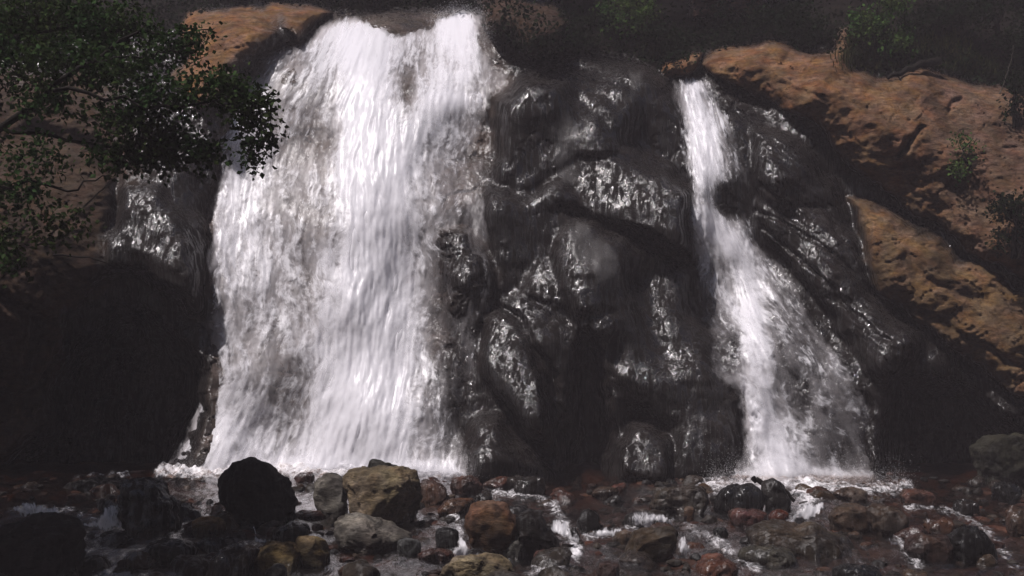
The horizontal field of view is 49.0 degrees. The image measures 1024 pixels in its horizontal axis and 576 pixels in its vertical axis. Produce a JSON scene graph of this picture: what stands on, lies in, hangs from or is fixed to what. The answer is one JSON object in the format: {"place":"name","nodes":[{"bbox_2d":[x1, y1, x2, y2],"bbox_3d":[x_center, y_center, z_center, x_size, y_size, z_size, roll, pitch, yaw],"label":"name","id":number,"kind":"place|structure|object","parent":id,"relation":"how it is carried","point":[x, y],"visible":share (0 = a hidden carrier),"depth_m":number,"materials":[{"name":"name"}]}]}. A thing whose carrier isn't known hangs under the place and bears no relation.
{"place":"outdoors","nodes":[
{"label":"outdoors","id":0,"kind":"place"},
{"bbox_2d":[0,0,1023,482],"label":"cliff","id":1,"kind":"structure","parent":0,"point":[120,360],"depth_m":23.50,"materials":[{"name":"stone"}]},
{"bbox_2d":[53,254,122,263],"bbox_3d":[-7.398,-0.509,19.579,1.216,0.174,0.065,0,-4,0],"label":"dead branch","id":2,"kind":"object","parent":1,"relation":"on","point":[83,257],"visible":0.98,"depth_m":19.58,"materials":[{"name":"brown plant"}]},
{"bbox_2d":[173,3,332,105],"bbox_3d":[-6.463,-5.763,26.995,3.756,4.013,5.372,0,-4,0],"label":"rock ledge","id":3,"kind":"object","parent":1,"relation":"on","point":[254,33],"visible":0.7,"depth_m":26.48,"materials":[{"name":"stone"}]},
{"bbox_2d":[165,0,495,479],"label":"waterfall","id":4,"kind":"structure","parent":1,"relation":"on","point":[365,320],"depth_m":23.27,"materials":[{"name":"white liquid"}]},
{"bbox_2d":[474,0,572,57],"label":"rock block","id":5,"kind":"object","parent":1,"relation":"on","point":[550,12],"visible":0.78,"depth_m":26.15,"materials":[{"name":"stone"}]},
{"bbox_2d":[464,53,743,481],"bbox_3d":[1.808,-0.781,23.860,5.485,10.167,5.628,0,-4,0],"label":"rock outcrop","id":6,"kind":"object","parent":1,"relation":"on","point":[596,346],"visible":0.87,"depth_m":22.92,"materials":[{"name":"stone"}]},
{"bbox_2d":[661,53,701,76],"bbox_3d":[3.987,-5.330,26.550,0.917,0.820,1.378,-1,-5,19],"label":"rock block","id":7,"kind":"object","parent":1,"relation":"on","point":[692,67],"visible":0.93,"depth_m":26.14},
{"bbox_2d":[681,78,910,486],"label":"waterfall","id":8,"kind":"structure","parent":1,"relation":"on","point":[777,453],"depth_m":23.14,"materials":[{"name":"white liquid"}]},
{"bbox_2d":[699,27,1023,281],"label":"rock slab","id":9,"kind":"object","parent":1,"relation":"on","point":[890,136],"visible":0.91,"depth_m":24.02,"materials":[{"name":"stone"}]},
{"bbox_2d":[769,0,836,52],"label":"bush","id":10,"kind":"object","parent":9,"relation":"on","point":[801,19],"visible":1,"depth_m":26.46,"materials":[{"name":"green plant"}]},
{"bbox_2d":[886,56,949,80],"bbox_3d":[9.203,-4.894,25.281,1.501,0.895,0.605,2,-5,-23],"label":"fallen log","id":11,"kind":"object","parent":9,"relation":"on","point":[930,62],"visible":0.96,"depth_m":25.26,"materials":[{"name":"wood"}]},
{"bbox_2d":[937,153,976,186],"bbox_3d":[9.189,-2.419,23.178,1.002,0.709,0.682,4,-6,-40],"label":"bush","id":12,"kind":"object","parent":9,"relation":"on","point":[961,170],"visible":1,"depth_m":23.06,"materials":[{"name":"green plant"}]},
{"bbox_2d":[946,128,985,173],"bbox_3d":[9.384,-2.809,23.279,0.723,0.973,1.264,-3,-5,35],"label":"bush","id":13,"kind":"object","parent":9,"relation":"on","point":[965,144],"visible":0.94,"depth_m":23.22,"materials":[{"name":"green plant"}]},
{"bbox_2d":[976,186,1023,258],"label":"bush","id":14,"kind":"object","parent":9,"relation":"on","point":[1013,209],"visible":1,"depth_m":21.83,"materials":[{"name":"green plant"}]},
{"bbox_2d":[996,60,1023,127],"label":"bush","id":15,"kind":"object","parent":9,"relation":"on","point":[1016,99],"visible":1,"depth_m":24.32,"materials":[{"name":"green plant"}]},
{"bbox_2d":[846,195,1023,399],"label":"rock ridge","id":16,"kind":"object","parent":1,"relation":"on","point":[931,281],"visible":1,"depth_m":22.39,"materials":[{"name":"stone"}]},
{"bbox_2d":[0,461,1023,575],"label":"stream","id":17,"kind":"structure","parent":0,"point":[607,511],"depth_m":18.38,"materials":[{"name":"white liquid"}]},
{"bbox_2d":[14,503,58,515],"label":"cascade","id":18,"kind":"object","parent":17,"relation":"on","point":[29,509],"visible":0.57,"depth_m":17.67,"materials":[{"name":"white liquid"}]},
{"bbox_2d":[84,506,122,530],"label":"cascade","id":19,"kind":"object","parent":17,"relation":"on","point":[105,521],"visible":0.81,"depth_m":17.26,"materials":[{"name":"white liquid"}]},
{"bbox_2d":[89,483,119,497],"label":"cobble","id":20,"kind":"object","parent":17,"relation":"in","point":[103,490],"visible":0.45,"depth_m":19.88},
{"bbox_2d":[96,498,119,513],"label":"cobble","id":21,"kind":"object","parent":17,"relation":"in","point":[103,504],"visible":0.65,"depth_m":18.59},
{"bbox_2d":[98,531,128,548],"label":"cobble","id":22,"kind":"object","parent":17,"relation":"in","point":[119,538],"visible":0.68,"depth_m":16.55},
{"bbox_2d":[397,537,420,555],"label":"boulder","id":23,"kind":"object","parent":17,"relation":"in","point":[410,546],"visible":0.83,"depth_m":15.96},
{"bbox_2d":[453,539,468,554],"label":"cascade","id":24,"kind":"object","parent":17,"relation":"on","point":[462,550],"visible":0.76,"depth_m":15.67,"materials":[{"name":"white liquid"}]},
{"bbox_2d":[551,520,578,540],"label":"cascade","id":25,"kind":"object","parent":17,"relation":"on","point":[559,528],"visible":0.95,"depth_m":16.24,"materials":[{"name":"white liquid"}]},
{"bbox_2d":[632,514,671,526],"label":"cascade","id":26,"kind":"object","parent":17,"relation":"on","point":[659,518],"visible":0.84,"depth_m":17.42,"materials":[{"name":"white liquid"}]},
{"bbox_2d":[685,542,706,554],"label":"cobble","id":27,"kind":"object","parent":17,"relation":"in","point":[699,545],"visible":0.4,"depth_m":16.25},
{"bbox_2d":[791,503,822,521],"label":"cascade","id":28,"kind":"object","parent":17,"relation":"on","point":[808,511],"visible":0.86,"depth_m":17.56,"materials":[{"name":"white liquid"}]},
{"bbox_2d":[902,569,928,575],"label":"cobble","id":29,"kind":"object","parent":17,"relation":"in","point":[910,572],"visible":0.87,"depth_m":14.88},
{"bbox_2d":[0,0,1023,88],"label":"hillside","id":30,"kind":"structure","parent":0,"point":[838,5],"depth_m":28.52,"materials":[{"name":"plant"}]},
{"bbox_2d":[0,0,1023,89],"bbox_3d":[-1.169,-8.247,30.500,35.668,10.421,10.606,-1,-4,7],"label":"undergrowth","id":31,"kind":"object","parent":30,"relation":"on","point":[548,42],"visible":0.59,"depth_m":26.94,"materials":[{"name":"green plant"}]},
{"bbox_2d":[552,1,617,55],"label":"bush","id":32,"kind":"object","parent":30,"relation":"on","point":[586,35],"visible":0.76,"depth_m":26.59,"materials":[{"name":"green plant"}]},
{"bbox_2d":[588,0,663,43],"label":"bush","id":33,"kind":"object","parent":30,"relation":"on","point":[640,14],"visible":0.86,"depth_m":27.39,"materials":[{"name":"green plant"}]},
{"bbox_2d":[845,0,918,62],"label":"bush","id":34,"kind":"object","parent":30,"relation":"on","point":[882,30],"visible":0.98,"depth_m":25.82,"materials":[{"name":"green plant"}]},
{"bbox_2d":[894,0,974,43],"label":"bush","id":35,"kind":"object","parent":30,"relation":"on","point":[941,17],"visible":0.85,"depth_m":27.06,"materials":[{"name":"green plant"}]},
{"bbox_2d":[0,459,1023,575],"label":"stream bed","id":36,"kind":"object","parent":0,"point":[430,522],"visible":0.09,"depth_m":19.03,"materials":[{"name":"gravel"}]},
{"bbox_2d":[0,512,86,575],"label":"boulder","id":37,"kind":"object","parent":36,"relation":"on","point":[45,544],"visible":0.98,"depth_m":14.51,"materials":[{"name":"stone"}]},
{"bbox_2d":[81,555,113,575],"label":"cobble","id":38,"kind":"object","parent":36,"relation":"on","point":[99,563],"visible":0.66,"depth_m":15.04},
{"bbox_2d":[71,477,128,492],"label":"boulder","id":39,"kind":"object","parent":36,"relation":"on","point":[85,485],"visible":0.52,"depth_m":20.44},
{"bbox_2d":[117,550,155,569],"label":"cobble","id":40,"kind":"object","parent":36,"relation":"on","point":[141,559],"visible":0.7,"depth_m":15.15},
{"bbox_2d":[0,0,289,287],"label":"tree","id":41,"kind":"object","parent":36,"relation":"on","point":[39,35],"visible":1,"depth_m":10.59,"materials":[{"name":"green plant"}]},
{"bbox_2d":[38,181,112,244],"bbox_3d":[-6.132,-1.083,15.799,1.013,1.013,0.188,1,-5,-17],"label":"dead branch","id":42,"kind":"object","parent":41,"relation":"attached to","point":[88,202],"visible":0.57,"depth_m":15.78,"materials":[{"name":"brown wood"}]},
{"bbox_2d":[117,477,181,538],"bbox_3d":[-5.623,3.403,17.381,0.995,0.927,0.787,0,-4,0],"label":"boulder","id":43,"kind":"object","parent":36,"relation":"on","point":[147,505],"visible":0.87,"depth_m":17.15,"materials":[{"name":"stone"}]},
{"bbox_2d":[143,537,197,567],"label":"boulder","id":44,"kind":"object","parent":36,"relation":"on","point":[165,551],"visible":0.58,"depth_m":15.38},
{"bbox_2d":[180,503,201,520],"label":"cobble","id":45,"kind":"object","parent":36,"relation":"on","point":[188,511],"visible":0.35,"depth_m":18.06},
{"bbox_2d":[191,516,225,537],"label":"boulder","id":46,"kind":"object","parent":36,"relation":"on","point":[206,526],"visible":0.82,"depth_m":16.99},
{"bbox_2d":[210,502,225,515],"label":"cobble","id":47,"kind":"object","parent":36,"relation":"on","point":[218,506],"visible":0.15,"depth_m":18.49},
{"bbox_2d":[214,511,239,530],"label":"cobble","id":48,"kind":"object","parent":36,"relation":"on","point":[226,516],"visible":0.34,"depth_m":17.54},
{"bbox_2d":[205,540,260,575],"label":"boulder","id":49,"kind":"object","parent":36,"relation":"on","point":[235,559],"visible":0.94,"depth_m":14.80,"materials":[{"name":"stone"}]},
{"bbox_2d":[217,457,298,528],"bbox_3d":[-4.076,3.354,17.888,1.293,1.318,0.892,0,-4,0],"label":"boulder","id":50,"kind":"object","parent":36,"relation":"on","point":[255,492],"visible":0.81,"depth_m":17.58,"materials":[{"name":"stone"}]},
{"bbox_2d":[265,563,286,575],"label":"boulder","id":51,"kind":"object","parent":36,"relation":"on","point":[278,569],"visible":0.99,"depth_m":14.57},
{"bbox_2d":[253,540,301,575],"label":"boulder","id":52,"kind":"object","parent":36,"relation":"on","point":[273,552],"visible":0.82,"depth_m":14.98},
{"bbox_2d":[271,520,310,541],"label":"boulder","id":53,"kind":"object","parent":36,"relation":"on","point":[292,530],"visible":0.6,"depth_m":16.68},
{"bbox_2d":[294,472,314,483],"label":"boulder","id":54,"kind":"object","parent":36,"relation":"on","point":[299,478],"visible":0.73,"depth_m":20.98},
{"bbox_2d":[295,510,325,523],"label":"cobble","id":55,"kind":"object","parent":36,"relation":"on","point":[309,515],"visible":0.62,"depth_m":18.05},
{"bbox_2d":[295,535,329,569],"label":"boulder","id":56,"kind":"object","parent":36,"relation":"on","point":[314,551],"visible":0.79,"depth_m":15.28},
{"bbox_2d":[313,472,347,525],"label":"boulder","id":57,"kind":"object","parent":36,"relation":"on","point":[330,497],"visible":0.73,"depth_m":18.16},
{"bbox_2d":[342,559,380,575],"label":"cobble","id":58,"kind":"object","parent":36,"relation":"on","point":[361,567],"visible":1,"depth_m":14.74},
{"bbox_2d":[334,512,412,554],"bbox_3d":[-2.028,3.650,16.460,1.132,0.664,1.016,0,-4,0],"label":"boulder","id":59,"kind":"object","parent":36,"relation":"on","point":[362,533],"visible":0.8,"depth_m":16.13,"materials":[{"name":"stone"}]},
{"bbox_2d":[342,465,422,527],"bbox_3d":[-2.079,3.403,17.885,1.281,1.167,1.308,0,-4,0],"label":"boulder","id":60,"kind":"object","parent":36,"relation":"on","point":[390,493],"visible":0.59,"depth_m":17.42,"materials":[{"name":"stone"}]},
{"bbox_2d":[367,459,396,467],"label":"boulder","id":61,"kind":"object","parent":60,"relation":"on","point":[374,462],"visible":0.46,"depth_m":18.40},
{"bbox_2d":[421,479,448,506],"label":"boulder","id":62,"kind":"object","parent":36,"relation":"on","point":[433,492],"visible":0.65,"depth_m":19.06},
{"bbox_2d":[417,548,453,564],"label":"boulder","id":63,"kind":"object","parent":36,"relation":"on","point":[435,554],"visible":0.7,"depth_m":15.62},
{"bbox_2d":[435,527,458,550],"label":"boulder","id":64,"kind":"object","parent":36,"relation":"on","point":[446,537],"visible":0.8,"depth_m":16.25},
{"bbox_2d":[435,498,473,516],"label":"boulder","id":65,"kind":"object","parent":36,"relation":"on","point":[448,507],"visible":0.76,"depth_m":18.37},
{"bbox_2d":[450,475,482,497],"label":"boulder","id":66,"kind":"object","parent":36,"relation":"on","point":[468,484],"visible":0.82,"depth_m":20.04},
{"bbox_2d":[440,552,514,575],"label":"boulder","id":67,"kind":"object","parent":36,"relation":"on","point":[485,564],"visible":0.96,"depth_m":14.61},
{"bbox_2d":[475,491,491,500],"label":"cobble","id":68,"kind":"object","parent":36,"relation":"on","point":[485,495],"visible":0.51,"depth_m":19.70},
{"bbox_2d":[464,500,516,554],"bbox_3d":[-0.289,3.494,15.973,0.770,0.958,0.563,0,-4,0],"label":"boulder","id":69,"kind":"object","parent":36,"relation":"on","point":[490,526],"visible":0.76,"depth_m":15.76,"materials":[{"name":"stone"}]},
{"bbox_2d":[483,476,508,489],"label":"cobble","id":70,"kind":"object","parent":36,"relation":"on","point":[497,482],"visible":0.61,"depth_m":20.50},
{"bbox_2d":[487,570,521,575],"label":"cobble","id":71,"kind":"object","parent":36,"relation":"on","point":[502,573],"visible":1,"depth_m":14.34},
{"bbox_2d":[507,475,522,492],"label":"cobble","id":72,"kind":"object","parent":36,"relation":"on","point":[511,481],"visible":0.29,"depth_m":20.43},
{"bbox_2d":[509,505,527,516],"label":"cobble","id":73,"kind":"object","parent":36,"relation":"on","point":[517,510],"visible":0.23,"depth_m":18.36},
{"bbox_2d":[514,475,545,499],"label":"boulder","id":74,"kind":"object","parent":36,"relation":"on","point":[533,485],"visible":0.76,"depth_m":19.94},
{"bbox_2d":[516,508,559,559],"bbox_3d":[0.365,3.547,15.979,0.643,0.806,0.474,0,-4,0],"label":"boulder","id":75,"kind":"object","parent":36,"relation":"on","point":[535,533],"visible":0.66,"depth_m":15.80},
{"bbox_2d":[502,536,523,559],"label":"boulder","id":76,"kind":"object","parent":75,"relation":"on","point":[515,548],"visible":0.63,"depth_m":15.78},
{"bbox_2d":[531,547,571,571],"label":"cobble","id":77,"kind":"object","parent":36,"relation":"on","point":[551,557],"visible":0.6,"depth_m":15.31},
{"bbox_2d":[538,566,571,575],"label":"cobble","id":78,"kind":"object","parent":36,"relation":"on","point":[554,571],"visible":1,"depth_m":14.25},
{"bbox_2d":[550,488,574,502],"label":"cobble","id":79,"kind":"object","parent":36,"relation":"on","point":[561,494],"visible":0.73,"depth_m":19.66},
{"bbox_2d":[577,508,600,535],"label":"boulder","id":80,"kind":"object","parent":36,"relation":"on","point":[588,519],"visible":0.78,"depth_m":17.29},
{"bbox_2d":[591,486,618,499],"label":"cobble","id":81,"kind":"object","parent":36,"relation":"on","point":[604,492],"visible":0.52,"depth_m":19.70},
{"bbox_2d":[595,561,619,575],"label":"boulder","id":82,"kind":"object","parent":36,"relation":"on","point":[607,568],"visible":1,"depth_m":14.57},
{"bbox_2d":[603,495,624,506],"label":"cobble","id":83,"kind":"object","parent":36,"relation":"on","point":[613,499],"visible":0.57,"depth_m":19.42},
{"bbox_2d":[612,529,631,544],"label":"boulder","id":84,"kind":"object","parent":36,"relation":"on","point":[622,537],"visible":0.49,"depth_m":16.33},
{"bbox_2d":[618,549,654,570],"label":"cobble","id":85,"kind":"object","parent":36,"relation":"on","point":[632,556],"visible":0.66,"depth_m":15.48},
{"bbox_2d":[622,511,650,528],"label":"cobble","id":86,"kind":"object","parent":36,"relation":"on","point":[627,520],"visible":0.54,"depth_m":17.63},
{"bbox_2d":[624,525,677,560],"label":"boulder","id":87,"kind":"object","parent":36,"relation":"on","point":[657,544],"visible":0.73,"depth_m":15.64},
{"bbox_2d":[642,509,666,523],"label":"cobble","id":88,"kind":"object","parent":36,"relation":"on","point":[655,512],"visible":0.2,"depth_m":17.86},
{"bbox_2d":[649,485,708,518],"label":"boulder","id":89,"kind":"object","parent":36,"relation":"on","point":[678,500],"visible":0.73,"depth_m":18.51,"materials":[{"name":"stone"}]},
{"bbox_2d":[684,506,694,520],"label":"boulder","id":90,"kind":"object","parent":36,"relation":"on","point":[689,511],"visible":0.98,"depth_m":18.06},
{"bbox_2d":[682,475,703,484],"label":"cobble","id":91,"kind":"object","parent":36,"relation":"on","point":[689,479],"visible":0.53,"depth_m":20.95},
{"bbox_2d":[695,553,738,575],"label":"boulder","id":92,"kind":"object","parent":36,"relation":"on","point":[713,564],"visible":0.95,"depth_m":14.87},
{"bbox_2d":[712,527,728,539],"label":"boulder","id":93,"kind":"object","parent":36,"relation":"on","point":[721,531],"visible":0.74,"depth_m":16.99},
{"bbox_2d":[713,483,764,515],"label":"boulder","id":94,"kind":"object","parent":36,"relation":"on","point":[745,495],"visible":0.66,"depth_m":18.59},
{"bbox_2d":[728,507,766,527],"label":"boulder","id":95,"kind":"object","parent":36,"relation":"on","point":[738,516],"visible":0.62,"depth_m":17.63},
{"bbox_2d":[737,545,796,567],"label":"boulder","id":96,"kind":"object","parent":36,"relation":"on","point":[774,555],"visible":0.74,"depth_m":15.47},
{"bbox_2d":[761,478,790,512],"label":"boulder","id":97,"kind":"object","parent":36,"relation":"on","point":[774,493],"visible":0.77,"depth_m":18.75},
{"bbox_2d":[751,476,795,502],"bbox_3d":[4.443,3.421,19.101,0.759,0.451,0.115,0,-4,1],"label":"driftwood","id":98,"kind":"object","parent":97,"relation":"on","point":[754,479],"visible":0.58,"depth_m":19.08,"materials":[{"name":"wood"}]},
{"bbox_2d":[768,509,788,519],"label":"boulder","id":99,"kind":"object","parent":36,"relation":"on","point":[781,514],"visible":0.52,"depth_m":18.00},
{"bbox_2d":[745,519,845,563],"bbox_3d":[4.140,3.704,16.150,1.527,0.688,1.043,0,-4,0],"label":"boulder","id":100,"kind":"object","parent":36,"relation":"on","point":[811,540],"visible":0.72,"depth_m":15.94,"materials":[{"name":"stone"}]},
{"bbox_2d":[809,489,837,501],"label":"cobble","id":101,"kind":"object","parent":36,"relation":"on","point":[817,494],"visible":0.59,"depth_m":19.50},
{"bbox_2d":[834,532,859,556],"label":"cobble","id":102,"kind":"object","parent":36,"relation":"on","point":[847,544],"visible":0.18,"depth_m":16.23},
{"bbox_2d":[828,502,869,534],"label":"boulder","id":103,"kind":"object","parent":36,"relation":"on","point":[847,517],"visible":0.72,"depth_m":17.26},
{"bbox_2d":[833,487,867,500],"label":"boulder","id":104,"kind":"object","parent":36,"relation":"on","point":[852,493],"visible":0.75,"depth_m":19.51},
{"bbox_2d":[831,563,882,575],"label":"boulder","id":105,"kind":"object","parent":36,"relation":"on","point":[848,569],"visible":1,"depth_m":14.47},
{"bbox_2d":[865,503,909,541],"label":"boulder","id":106,"kind":"object","parent":36,"relation":"on","point":[884,519],"visible":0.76,"depth_m":16.99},
{"bbox_2d":[893,525,930,541],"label":"cobble","id":107,"kind":"object","parent":36,"relation":"on","point":[905,533],"visible":0.54,"depth_m":16.82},
{"bbox_2d":[899,488,936,507],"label":"boulder","id":108,"kind":"object","parent":36,"relation":"on","point":[915,495],"visible":0.71,"depth_m":19.18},
{"bbox_2d":[904,532,953,564],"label":"boulder","id":109,"kind":"object","parent":36,"relation":"on","point":[920,545],"visible":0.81,"depth_m":15.61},
{"bbox_2d":[923,517,955,534],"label":"boulder","id":110,"kind":"object","parent":36,"relation":"on","point":[943,523],"visible":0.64,"depth_m":17.27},
{"bbox_2d":[953,498,978,516],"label":"boulder","id":111,"kind":"object","parent":36,"relation":"on","point":[964,506],"visible":0.81,"depth_m":18.41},
{"bbox_2d":[947,525,997,563],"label":"boulder","id":112,"kind":"object","parent":36,"relation":"on","point":[973,544],"visible":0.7,"depth_m":15.54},
{"bbox_2d":[967,475,984,486],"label":"cobble","id":113,"kind":"object","parent":36,"relation":"on","point":[978,479],"visible":0.69,"depth_m":20.97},
{"bbox_2d":[975,554,997,567],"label":"cobble","id":114,"kind":"object","parent":36,"relation":"on","point":[988,559],"visible":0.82,"depth_m":15.43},
{"bbox_2d":[969,432,1023,485],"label":"boulder","id":115,"kind":"object","parent":36,"relation":"on","point":[1000,457],"visible":0.79,"depth_m":21.03,"materials":[{"name":"stone"}]},
{"bbox_2d":[991,481,1022,504],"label":"boulder","id":116,"kind":"object","parent":36,"relation":"on","point":[1005,491],"visible":0.81,"depth_m":19.41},
{"bbox_2d":[1005,505,1023,535],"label":"boulder","id":117,"kind":"object","parent":36,"relation":"on","point":[1014,518],"visible":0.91,"depth_m":17.04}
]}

